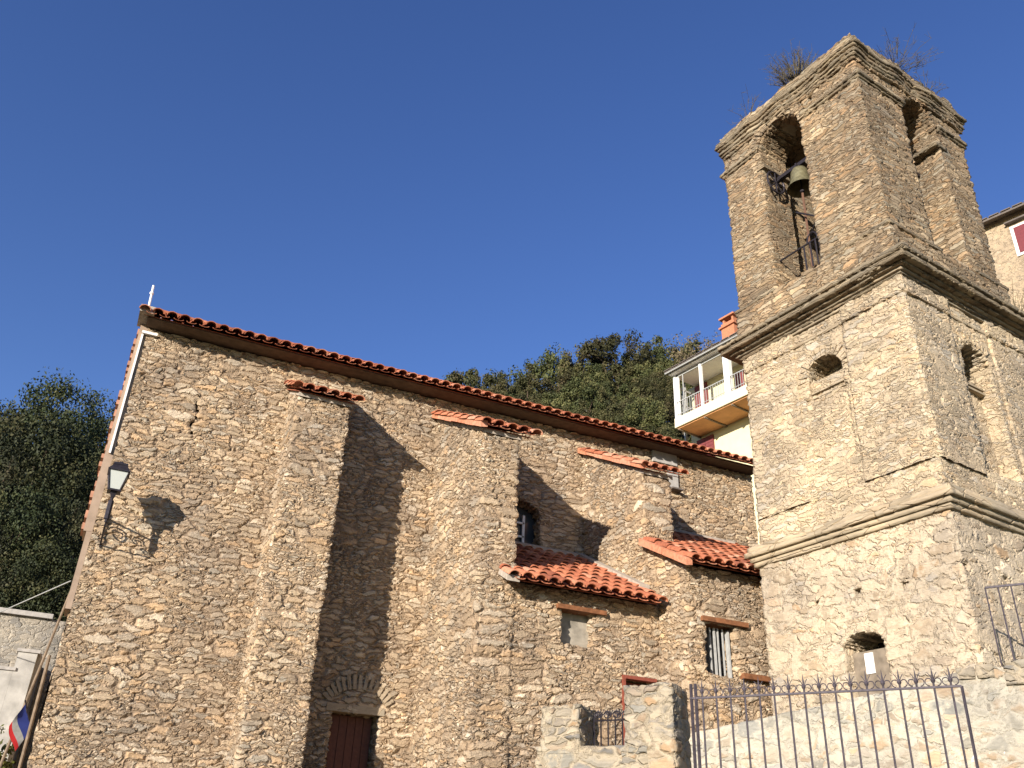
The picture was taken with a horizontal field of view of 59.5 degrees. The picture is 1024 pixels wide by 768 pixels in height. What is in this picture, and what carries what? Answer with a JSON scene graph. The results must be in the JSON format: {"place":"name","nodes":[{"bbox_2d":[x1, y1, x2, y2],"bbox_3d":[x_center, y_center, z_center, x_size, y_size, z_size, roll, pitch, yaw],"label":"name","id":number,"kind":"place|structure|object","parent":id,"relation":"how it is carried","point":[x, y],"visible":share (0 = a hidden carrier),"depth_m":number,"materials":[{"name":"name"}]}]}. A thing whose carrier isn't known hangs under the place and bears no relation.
{"place":"outdoors","nodes":[
{"label":"outdoors","id":0,"kind":"place"},
{"bbox_2d":[0,0,1023,445],"label":"sky","id":1,"kind":"structure","parent":0,"point":[431,188],"materials":[{"name":"blue"}]},
{"bbox_2d":[689,666,978,767],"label":"iron railing","id":2,"kind":"object","parent":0,"point":[695,698],"visible":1,"depth_m":7.25,"materials":[{"name":"grey metal"}]},
{"bbox_3d":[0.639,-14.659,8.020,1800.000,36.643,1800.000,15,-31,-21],"label":"hillside ground","id":3,"kind":"structure","parent":0,"visible":0},
{"bbox_2d":[0,724,15,767],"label":"bush","id":4,"kind":"object","parent":3,"relation":"on","point":[6,764],"visible":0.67,"depth_m":12.32,"materials":[{"name":"green plant"}]},
{"bbox_2d":[0,511,26,608],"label":"oak tree","id":5,"kind":"object","parent":3,"relation":"on","point":[1,538],"visible":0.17,"depth_m":21.95,"materials":[{"name":"green plant"}]},
{"bbox_2d":[0,560,38,610],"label":"oak tree","id":6,"kind":"object","parent":3,"relation":"on","point":[3,585],"visible":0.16,"depth_m":20.75,"materials":[{"name":"green plant"}]},
{"bbox_2d":[0,648,41,767],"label":"outdoor stairs","id":7,"kind":"structure","parent":3,"relation":"on","point":[16,680],"depth_m":16.98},
{"bbox_2d":[0,402,42,483],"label":"oak tree","id":8,"kind":"object","parent":3,"relation":"on","point":[10,417],"visible":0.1,"depth_m":29.70,"materials":[{"name":"green plant"}]},
{"bbox_2d":[0,443,51,547],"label":"oak tree","id":9,"kind":"object","parent":3,"relation":"on","point":[4,476],"visible":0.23,"depth_m":25.57,"materials":[{"name":"green plant"}]},
{"bbox_2d":[0,568,62,619],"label":"oak tree","id":10,"kind":"object","parent":3,"relation":"on","point":[6,602],"visible":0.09,"depth_m":20.65,"materials":[{"name":"green plant"}]},
{"bbox_2d":[0,398,62,480],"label":"oak tree","id":11,"kind":"object","parent":3,"relation":"on","point":[4,406],"visible":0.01,"depth_m":31.60,"materials":[{"name":"green plant"}]},
{"bbox_2d":[0,607,65,767],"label":"terrace wall","id":12,"kind":"structure","parent":3,"relation":"on","point":[25,629],"depth_m":19.09,"materials":[{"name":"grey paint"}]},
{"bbox_2d":[0,480,68,603],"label":"oak tree","id":13,"kind":"object","parent":3,"relation":"on","point":[28,517],"visible":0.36,"depth_m":22.93,"materials":[{"name":"green plant"}]},
{"bbox_2d":[0,535,77,621],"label":"oak tree","id":14,"kind":"object","parent":3,"relation":"on","point":[50,554],"visible":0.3,"depth_m":21.58,"materials":[{"name":"green plant"}]},
{"bbox_2d":[18,583,71,621],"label":"oak tree","id":15,"kind":"object","parent":3,"relation":"on","point":[64,618],"visible":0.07,"depth_m":20.70,"materials":[{"name":"green plant"}]},
{"bbox_2d":[3,496,87,594],"bbox_3d":[-12.056,5.955,22.888,2.858,6.570,2.806,-9,-31,20],"label":"oak tree","id":16,"kind":"object","parent":3,"relation":"on","point":[70,537],"visible":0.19,"depth_m":23.51,"materials":[{"name":"green plant"}]},
{"bbox_2d":[0,406,100,553],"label":"oak tree","id":17,"kind":"object","parent":3,"relation":"on","point":[52,434],"visible":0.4,"depth_m":26.42,"materials":[{"name":"green plant"}]},
{"bbox_2d":[24,549,79,611],"bbox_3d":[-11.086,7.000,21.680,3.079,6.056,3.011,-17,-34,31],"label":"oak tree","id":18,"kind":"object","parent":3,"relation":"on","point":[76,559],"visible":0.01,"depth_m":22.34,"materials":[{"name":"green plant"}]},
{"bbox_2d":[0,367,108,517],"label":"oak tree","id":19,"kind":"object","parent":3,"relation":"on","point":[63,395],"visible":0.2,"depth_m":31.74,"materials":[{"name":"green plant"}]},
{"bbox_2d":[9,436,104,581],"bbox_3d":[-13.474,5.154,26.260,3.696,8.409,3.614,-1,-29,6],"label":"oak tree","id":20,"kind":"object","parent":3,"relation":"on","point":[55,477],"visible":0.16,"depth_m":26.92,"materials":[{"name":"green plant"}]},
{"bbox_2d":[50,388,116,460],"bbox_3d":[-16.484,4.524,33.684,4.118,9.620,4.196,-6,-30,15],"label":"oak tree","id":21,"kind":"object","parent":3,"relation":"on","point":[105,430],"visible":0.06,"depth_m":35.17,"materials":[{"name":"green plant"}]},
{"bbox_2d":[73,435,107,505],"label":"oak tree","id":22,"kind":"object","parent":3,"relation":"on","point":[97,462],"visible":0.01,"depth_m":32.51,"materials":[{"name":"green plant"}]},
{"bbox_2d":[27,285,772,767],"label":"church","id":23,"kind":"structure","parent":3,"relation":"on","point":[305,557],"depth_m":12.70,"materials":[{"name":"stone"}]},
{"bbox_2d":[18,655,50,767],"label":"drainpipe","id":24,"kind":"object","parent":23,"relation":"attached to","point":[34,712],"visible":1,"depth_m":11.49,"materials":[{"name":"brown metal"}]},
{"bbox_2d":[0,591,69,767],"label":"leaning pole","id":25,"kind":"object","parent":23,"relation":"attached to","point":[31,687],"visible":0.65,"depth_m":12.05,"materials":[{"name":"brown wood"}]},
{"bbox_2d":[9,700,29,750],"bbox_3d":[-6.397,4.453,11.677,0.277,0.624,0.093,25,-36,-35],"label":"flag","id":26,"kind":"object","parent":25,"relation":"attached to","point":[19,726],"visible":0.94,"depth_m":11.65,"materials":[{"name":"multicoloured fabric"}]},
{"bbox_2d":[0,580,70,611],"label":"overhead wire","id":27,"kind":"object","parent":23,"relation":"attached to","point":[36,596],"visible":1,"depth_m":14.19,"materials":[{"name":"grey metal"}]},
{"bbox_2d":[99,461,130,546],"bbox_3d":[-5.413,1.604,12.089,0.280,1.070,0.615,15,-31,-21],"label":"wall lantern","id":28,"kind":"object","parent":23,"relation":"attached to","point":[118,473],"depth_m":11.99,"materials":[{"name":"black glass"}]},
{"bbox_2d":[324,702,384,767],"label":"door","id":29,"kind":"structure","parent":23,"relation":"in","point":[349,739],"depth_m":12.61,"materials":[{"name":"wood"}]},
{"bbox_2d":[515,506,534,543],"bbox_3d":[0.028,2.440,15.217,0.840,0.920,0.090,15,-31,-21],"label":"window","id":30,"kind":"structure","parent":23,"relation":"in","point":[525,522],"depth_m":15.34,"materials":[{"name":"white paint"}]},
{"bbox_2d":[556,603,606,647],"bbox_3d":[0.913,3.336,12.270,0.760,0.510,0.235,15,-31,-21],"label":"window","id":31,"kind":"structure","parent":23,"relation":"in","point":[574,626],"depth_m":12.33,"materials":[{"name":"white paint"}]},
{"bbox_2d":[621,675,656,737],"bbox_3d":[1.673,5.253,11.689,0.580,2.730,0.220,15,-31,-21],"label":"door","id":32,"kind":"structure","parent":23,"relation":"in","point":[624,677],"depth_m":12.20,"materials":[{"name":"wood"}]},
{"bbox_2d":[700,615,748,677],"bbox_3d":[2.868,3.659,12.329,0.770,0.770,0.350,15,-31,-21],"label":"window","id":33,"kind":"structure","parent":23,"relation":"in","point":[714,646],"depth_m":12.37,"materials":[{"name":"white glass"}]},
{"bbox_2d":[450,371,462,382],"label":"oak tree","id":34,"kind":"object","parent":3,"relation":"on","point":[452,376],"visible":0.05,"depth_m":59.10,"materials":[{"name":"green plant"}]},
{"bbox_2d":[442,367,508,390],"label":"oak tree","id":35,"kind":"object","parent":3,"relation":"on","point":[466,379],"visible":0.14,"depth_m":59.98,"materials":[{"name":"green plant"}]},
{"bbox_2d":[472,373,509,392],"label":"oak tree","id":36,"kind":"object","parent":3,"relation":"on","point":[489,380],"visible":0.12,"depth_m":59.14,"materials":[{"name":"green plant"}]},
{"bbox_2d":[482,385,507,395],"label":"oak tree","id":37,"kind":"object","parent":3,"relation":"on","point":[493,390],"visible":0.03,"depth_m":53.95,"materials":[{"name":"green plant"}]},
{"bbox_2d":[496,392,517,398],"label":"oak tree","id":38,"kind":"object","parent":3,"relation":"on","point":[509,394],"visible":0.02,"depth_m":54.19,"materials":[{"name":"green plant"}]},
{"bbox_2d":[492,370,523,396],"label":"oak tree","id":39,"kind":"object","parent":3,"relation":"on","point":[512,389],"visible":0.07,"depth_m":60.51,"materials":[{"name":"green plant"}]},
{"bbox_2d":[513,393,532,402],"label":"oak tree","id":40,"kind":"object","parent":3,"relation":"on","point":[521,396],"visible":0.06,"depth_m":51.29,"materials":[{"name":"green plant"}]},
{"bbox_2d":[516,364,537,400],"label":"oak tree","id":41,"kind":"object","parent":3,"relation":"on","point":[529,376],"visible":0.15,"depth_m":60.48,"materials":[{"name":"green plant"}]},
{"bbox_2d":[512,375,542,403],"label":"oak tree","id":42,"kind":"object","parent":3,"relation":"on","point":[523,382],"visible":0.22,"depth_m":55.89,"materials":[{"name":"green plant"}]},
{"bbox_2d":[507,342,570,392],"bbox_3d":[2.690,3.052,63.510,5.997,12.245,5.705,-8,-30,18],"label":"oak tree","id":43,"kind":"object","parent":3,"relation":"on","point":[540,372],"visible":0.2,"depth_m":64.10,"materials":[{"name":"green plant"}]},
{"bbox_2d":[533,394,544,405],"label":"oak tree","id":44,"kind":"object","parent":3,"relation":"on","point":[538,397],"visible":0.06,"depth_m":50.76,"materials":[{"name":"green plant"}]},
{"bbox_2d":[528,378,560,409],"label":"oak tree","id":45,"kind":"object","parent":3,"relation":"on","point":[539,388],"visible":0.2,"depth_m":55.94,"materials":[{"name":"green plant"}]},
{"bbox_2d":[541,391,550,405],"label":"oak tree","id":46,"kind":"object","parent":3,"relation":"on","point":[546,401],"visible":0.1,"depth_m":52.56,"materials":[{"name":"green plant"}]},
{"bbox_2d":[541,369,575,401],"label":"oak tree","id":47,"kind":"object","parent":3,"relation":"on","point":[562,379],"visible":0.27,"depth_m":56.87,"materials":[{"name":"green plant"}]},
{"bbox_2d":[545,359,586,407],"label":"oak tree","id":48,"kind":"object","parent":3,"relation":"on","point":[574,368],"visible":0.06,"depth_m":63.94,"materials":[{"name":"green plant"}]},
{"bbox_2d":[568,367,581,403],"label":"oak tree","id":49,"kind":"object","parent":3,"relation":"on","point":[571,368],"visible":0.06,"depth_m":58.08,"materials":[{"name":"green plant"}]},
{"bbox_2d":[548,370,611,418],"bbox_3d":[3.966,2.268,50.322,3.663,5.910,3.484,-21,-36,36],"label":"oak tree","id":50,"kind":"object","parent":3,"relation":"on","point":[588,389],"visible":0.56,"depth_m":50.44,"materials":[{"name":"green plant"}]},
{"bbox_2d":[555,343,606,406],"bbox_3d":[4.907,2.190,62.641,4.368,10.371,4.208,6,-29,-6],"label":"oak tree","id":51,"kind":"object","parent":3,"relation":"on","point":[565,366],"visible":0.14,"depth_m":63.53,"materials":[{"name":"green plant"}]},
{"bbox_2d":[572,399,590,415],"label":"oak tree","id":52,"kind":"object","parent":3,"relation":"on","point":[582,403],"visible":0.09,"depth_m":48.64,"materials":[{"name":"green plant"}]},
{"bbox_2d":[572,360,602,415],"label":"oak tree","id":53,"kind":"object","parent":3,"relation":"on","point":[595,369],"visible":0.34,"depth_m":56.72,"materials":[{"name":"green plant"}]},
{"bbox_2d":[570,407,612,422],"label":"oak tree","id":54,"kind":"object","parent":3,"relation":"on","point":[599,418],"visible":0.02,"depth_m":40.90,"materials":[{"name":"green plant"}]},
{"bbox_2d":[593,364,606,404],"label":"oak tree","id":55,"kind":"object","parent":3,"relation":"on","point":[601,379],"visible":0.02,"depth_m":61.27,"materials":[{"name":"green plant"}]},
{"bbox_2d":[591,340,614,386],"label":"oak tree","id":56,"kind":"object","parent":3,"relation":"on","point":[600,360],"visible":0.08,"depth_m":64.46,"materials":[{"name":"green plant"}]},
{"bbox_2d":[589,387,622,420],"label":"oak tree","id":57,"kind":"object","parent":3,"relation":"on","point":[602,414],"visible":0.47,"depth_m":49.46,"materials":[{"name":"green plant"}]},
{"bbox_2d":[595,373,617,418],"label":"oak tree","id":58,"kind":"object","parent":3,"relation":"on","point":[606,384],"visible":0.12,"depth_m":52.94,"materials":[{"name":"green plant"}]},
{"bbox_2d":[535,682,691,767],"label":"gate wall","id":59,"kind":"structure","parent":3,"relation":"on","point":[656,724],"depth_m":7.77,"materials":[{"name":"stone"}]},
{"bbox_2d":[593,708,623,745],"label":"scroll gate","id":60,"kind":"structure","parent":59,"relation":"in","point":[608,714],"depth_m":8.15,"materials":[{"name":"black metal"}]},
{"bbox_2d":[605,402,624,425],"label":"oak tree","id":61,"kind":"object","parent":3,"relation":"on","point":[614,418],"visible":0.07,"depth_m":41.75,"materials":[{"name":"green plant"}]},
{"bbox_2d":[573,328,657,395],"bbox_3d":[7.295,0.596,62.560,6.258,10.376,5.954,6,-29,-6],"label":"oak tree","id":62,"kind":"object","parent":3,"relation":"on","point":[611,343],"visible":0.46,"depth_m":63.18,"materials":[{"name":"green plant"}]},
{"bbox_2d":[602,361,643,399],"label":"oak tree","id":63,"kind":"object","parent":3,"relation":"on","point":[624,376],"visible":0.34,"depth_m":60.06,"materials":[{"name":"green plant"}]},
{"bbox_2d":[603,399,642,428],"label":"oak tree","id":64,"kind":"object","parent":3,"relation":"on","point":[622,404],"visible":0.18,"depth_m":47.78,"materials":[{"name":"green plant"}]},
{"bbox_2d":[620,351,631,366],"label":"oak tree","id":65,"kind":"object","parent":3,"relation":"on","point":[623,359],"visible":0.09,"depth_m":66.31,"materials":[{"name":"green plant"}]},
{"bbox_2d":[613,383,641,413],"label":"oak tree","id":66,"kind":"object","parent":3,"relation":"on","point":[623,387],"visible":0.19,"depth_m":52.36,"materials":[{"name":"green plant"}]},
{"bbox_2d":[628,425,642,429],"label":"oak tree","id":67,"kind":"object","parent":3,"relation":"on","point":[638,428],"visible":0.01,"depth_m":43.16,"materials":[{"name":"green plant"}]},
{"bbox_2d":[623,376,664,412],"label":"oak tree","id":68,"kind":"object","parent":3,"relation":"on","point":[644,384],"visible":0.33,"depth_m":55.19,"materials":[{"name":"green plant"}]},
{"bbox_2d":[620,395,668,430],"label":"oak tree","id":69,"kind":"object","parent":3,"relation":"on","point":[634,417],"visible":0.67,"depth_m":46.40,"materials":[{"name":"green plant"}]},
{"bbox_2d":[627,360,667,397],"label":"oak tree","id":70,"kind":"object","parent":3,"relation":"on","point":[646,371],"visible":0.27,"depth_m":59.91,"materials":[{"name":"green plant"}]},
{"bbox_2d":[625,342,672,375],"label":"oak tree","id":71,"kind":"object","parent":3,"relation":"on","point":[666,362],"visible":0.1,"depth_m":64.86,"materials":[{"name":"green plant"}]},
{"bbox_2d":[639,370,673,397],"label":"oak tree","id":72,"kind":"object","parent":3,"relation":"on","point":[662,378],"visible":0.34,"depth_m":56.51,"materials":[{"name":"green plant"}]},
{"bbox_2d":[650,335,669,410],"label":"oak tree","id":73,"kind":"object","parent":3,"relation":"on","point":[661,349],"visible":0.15,"depth_m":66.67,"materials":[{"name":"green plant"}]},
{"bbox_2d":[642,389,680,431],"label":"oak tree","id":74,"kind":"object","parent":3,"relation":"on","point":[668,402],"visible":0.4,"depth_m":48.65,"materials":[{"name":"green plant"}]},
{"bbox_2d":[644,423,682,440],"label":"oak tree","id":75,"kind":"object","parent":3,"relation":"on","point":[668,428],"visible":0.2,"depth_m":44.92,"materials":[{"name":"green plant"}]},
{"bbox_2d":[660,364,684,395],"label":"oak tree","id":76,"kind":"object","parent":3,"relation":"on","point":[664,369],"visible":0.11,"depth_m":60.98,"materials":[{"name":"green plant"}]},
{"bbox_2d":[662,339,688,366],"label":"oak tree","id":77,"kind":"object","parent":3,"relation":"on","point":[674,353],"visible":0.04,"depth_m":69.88,"materials":[{"name":"green plant"}]},
{"bbox_2d":[663,433,691,442],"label":"oak tree","id":78,"kind":"object","parent":3,"relation":"on","point":[672,436],"visible":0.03,"depth_m":43.96,"materials":[{"name":"green plant"}]},
{"bbox_2d":[666,389,688,420],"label":"oak tree","id":79,"kind":"object","parent":3,"relation":"on","point":[668,394],"visible":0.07,"depth_m":54.48,"materials":[{"name":"green plant"}]},
{"bbox_2d":[674,403,691,440],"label":"oak tree","id":80,"kind":"object","parent":3,"relation":"on","point":[688,435],"visible":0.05,"depth_m":50.55,"materials":[{"name":"green plant"}]},
{"bbox_2d":[680,383,693,403],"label":"oak tree","id":81,"kind":"object","parent":3,"relation":"on","point":[688,386],"visible":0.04,"depth_m":56.84,"materials":[{"name":"green plant"}]},
{"bbox_2d":[673,339,701,364],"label":"oak tree","id":82,"kind":"object","parent":3,"relation":"on","point":[695,343],"visible":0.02,"depth_m":67.52,"materials":[{"name":"green plant"}]},
{"bbox_2d":[665,331,711,387],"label":"dry tree","id":83,"kind":"object","parent":3,"relation":"on","point":[681,354],"visible":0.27,"depth_m":66.97,"materials":[{"name":"brown plant"}]},
{"bbox_2d":[674,343,703,362],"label":"oak tree","id":84,"kind":"object","parent":3,"relation":"on","point":[686,348],"visible":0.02,"depth_m":70.52,"materials":[{"name":"green plant"}]},
{"bbox_2d":[686,332,719,357],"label":"dry tree","id":85,"kind":"object","parent":3,"relation":"on","point":[692,351],"visible":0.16,"depth_m":63.26,"materials":[{"name":"brown plant"}]},
{"bbox_2d":[663,311,759,544],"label":"yellow house","id":86,"kind":"structure","parent":3,"relation":"on","point":[716,417],"depth_m":31.84,"materials":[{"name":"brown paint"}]},
{"bbox_2d":[689,659,1023,767],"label":"retaining wall","id":87,"kind":"structure","parent":3,"relation":"on","point":[994,695],"depth_m":9.06,"materials":[{"name":"stone"}]},
{"bbox_2d":[984,583,1023,665],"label":"terrace railing","id":88,"kind":"object","parent":87,"relation":"on","point":[1005,585],"visible":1,"depth_m":9.10,"materials":[{"name":"grey metal"}]},
{"bbox_2d":[714,33,1023,715],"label":"bell tower","id":89,"kind":"structure","parent":3,"relation":"on","point":[874,348],"depth_m":12.21,"materials":[{"name":"beige stone"}]},
{"bbox_2d":[730,84,764,124],"bbox_3d":[4.232,-4.842,16.022,1.033,0.360,0.868,19,-33,-27],"label":"dry weed","id":90,"kind":"object","parent":89,"relation":"on","point":[748,99],"visible":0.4,"depth_m":15.81,"materials":[{"name":"brown plant"}]},
{"bbox_2d":[764,38,818,89],"bbox_3d":[4.773,-5.336,15.210,1.014,0.507,0.981,27,-37,-37],"label":"dry weed","id":91,"kind":"object","parent":89,"relation":"on","point":[798,65],"visible":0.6,"depth_m":15.05,"materials":[{"name":"brown plant"}]},
{"bbox_2d":[776,157,809,197],"bbox_3d":[4.745,-3.385,14.738,0.470,0.615,0.985,37,-43,-46],"label":"bell","id":92,"kind":"object","parent":89,"relation":"in","point":[799,181],"visible":0.84,"depth_m":14.79,"materials":[{"name":"brown metal"}]},
{"bbox_2d":[853,648,891,696],"bbox_3d":[4.304,3.975,10.394,0.055,1.730,0.900,19,-33,-28],"label":"window","id":93,"kind":"structure","parent":89,"relation":"in","point":[874,662],"depth_m":10.71,"materials":[{"name":"white paint"}]},
{"bbox_2d":[876,23,940,76],"bbox_3d":[6.338,-5.340,14.887,1.420,0.324,1.480,15,-31,-21],"label":"dry weed","id":94,"kind":"object","parent":89,"relation":"on","point":[894,59],"visible":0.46,"depth_m":14.68,"materials":[{"name":"brown plant"}]},
{"bbox_2d":[911,68,948,94],"bbox_3d":[7.052,-5.064,15.347,0.841,0.316,0.666,15,-31,-21],"label":"dry weed","id":95,"kind":"object","parent":89,"relation":"on","point":[925,84],"visible":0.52,"depth_m":15.19,"materials":[{"name":"brown plant"}]},
{"bbox_2d":[991,279,1023,311],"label":"dry weed","id":96,"kind":"object","parent":89,"relation":"on","point":[1013,298],"visible":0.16,"depth_m":13.16,"materials":[{"name":"brown plant"}]},
{"bbox_2d":[982,202,1023,310],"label":"tan house","id":97,"kind":"structure","parent":3,"relation":"on","point":[1004,229],"depth_m":32.48,"materials":[{"name":"paint"}]},
{"bbox_2d":[1004,214,1023,256],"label":"window","id":98,"kind":"structure","parent":97,"relation":"in","point":[1017,231],"depth_m":32.35,"materials":[{"name":"white paint"}]}
]}

